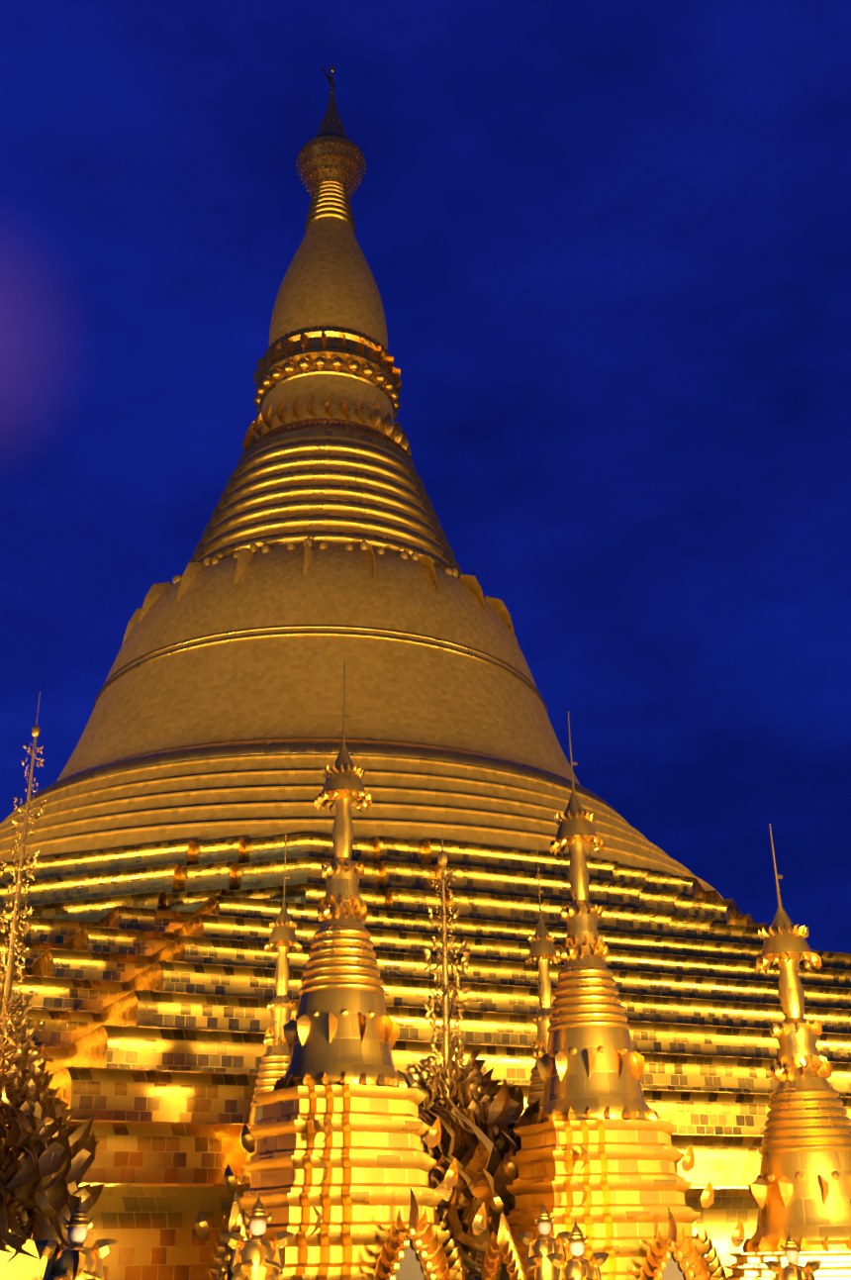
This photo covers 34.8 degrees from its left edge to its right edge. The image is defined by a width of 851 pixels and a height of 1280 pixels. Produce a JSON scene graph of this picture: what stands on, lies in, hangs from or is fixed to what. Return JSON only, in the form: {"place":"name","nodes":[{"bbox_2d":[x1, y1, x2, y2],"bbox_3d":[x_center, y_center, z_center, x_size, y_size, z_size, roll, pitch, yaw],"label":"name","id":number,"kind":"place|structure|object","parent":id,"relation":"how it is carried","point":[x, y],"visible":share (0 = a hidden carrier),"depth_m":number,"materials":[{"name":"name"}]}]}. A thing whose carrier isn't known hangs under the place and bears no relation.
{"place":"outdoors","nodes":[
{"label":"outdoors","id":0,"kind":"place"},
{"bbox_2d":[0,0,850,953],"label":"sky","id":1,"kind":"structure","parent":0,"point":[605,245],"materials":[{"name":"blue"}]},
{"label":"platform","id":2,"kind":"structure","parent":0,"visible":0},
{"bbox_2d":[0,690,103,1266],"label":"spire","id":3,"kind":"structure","parent":2,"relation":"on","point":[47,1157],"depth_m":21.17,"materials":[{"name":"gold metal"}]},
{"bbox_2d":[34,1195,117,1279],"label":"deva statue","id":4,"kind":"object","parent":2,"relation":"on","point":[75,1259],"visible":1,"depth_m":11.29,"materials":[{"name":"gold metal"}]},
{"bbox_2d":[220,1192,294,1279],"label":"deva statue","id":5,"kind":"object","parent":2,"relation":"on","point":[257,1255],"visible":1,"depth_m":13.40,"materials":[{"name":"gold metal"}]},
{"bbox_2d":[235,834,301,1183],"bbox_3d":[-3.373,9.929,31.455,3.152,11.288,3.152,10,-27,-24],"label":"stupa","id":6,"kind":"object","parent":2,"relation":"on","point":[275,1057],"visible":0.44,"depth_m":31.72,"materials":[{"name":"gold metal"}]},
{"bbox_2d":[196,660,487,1279],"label":"stupa","id":7,"kind":"object","parent":2,"relation":"on","point":[340,1165],"visible":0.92,"depth_m":23.49,"materials":[{"name":"gold metal"}]},
{"bbox_2d":[0,65,850,1279],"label":"large stupa","id":8,"kind":"object","parent":2,"relation":"on","point":[181,793],"visible":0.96,"depth_m":67.03,"materials":[{"name":"gold metal"}]},
{"bbox_2d":[396,827,540,1279],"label":"spire","id":9,"kind":"structure","parent":2,"relation":"on","point":[480,1137],"depth_m":26.68,"materials":[{"name":"gold metal"}]},
{"bbox_2d":[525,847,561,1109],"bbox_3d":[2.960,10.375,32.510,3.107,11.124,3.107,6,-25,-15],"label":"stupa","id":10,"kind":"object","parent":2,"relation":"on","point":[542,951],"visible":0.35,"depth_m":33.18,"materials":[{"name":"gold metal"}]},
{"bbox_2d":[516,1201,571,1279],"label":"deva statue","id":11,"kind":"object","parent":2,"relation":"on","point":[541,1246],"visible":0.94,"depth_m":16.30,"materials":[{"name":"gold metal"}]},
{"bbox_2d":[545,1216,609,1279],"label":"deva statue","id":12,"kind":"object","parent":2,"relation":"on","point":[577,1266],"visible":1,"depth_m":14.44,"materials":[{"name":"gold metal"}]},
{"bbox_2d":[467,710,745,1279],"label":"stupa","id":13,"kind":"object","parent":2,"relation":"on","point":[599,1156],"visible":0.96,"depth_m":23.97,"materials":[{"name":"gold metal"}]},
{"bbox_2d":[724,823,850,1279],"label":"stupa","id":14,"kind":"object","parent":2,"relation":"on","point":[800,1187],"visible":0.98,"depth_m":24.03,"materials":[{"name":"gold metal"}]},
{"bbox_2d":[764,1228,822,1279],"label":"deva statue","id":15,"kind":"object","parent":2,"relation":"on","point":[793,1269],"visible":1,"depth_m":15.04,"materials":[{"name":"gold metal"}]}
]}

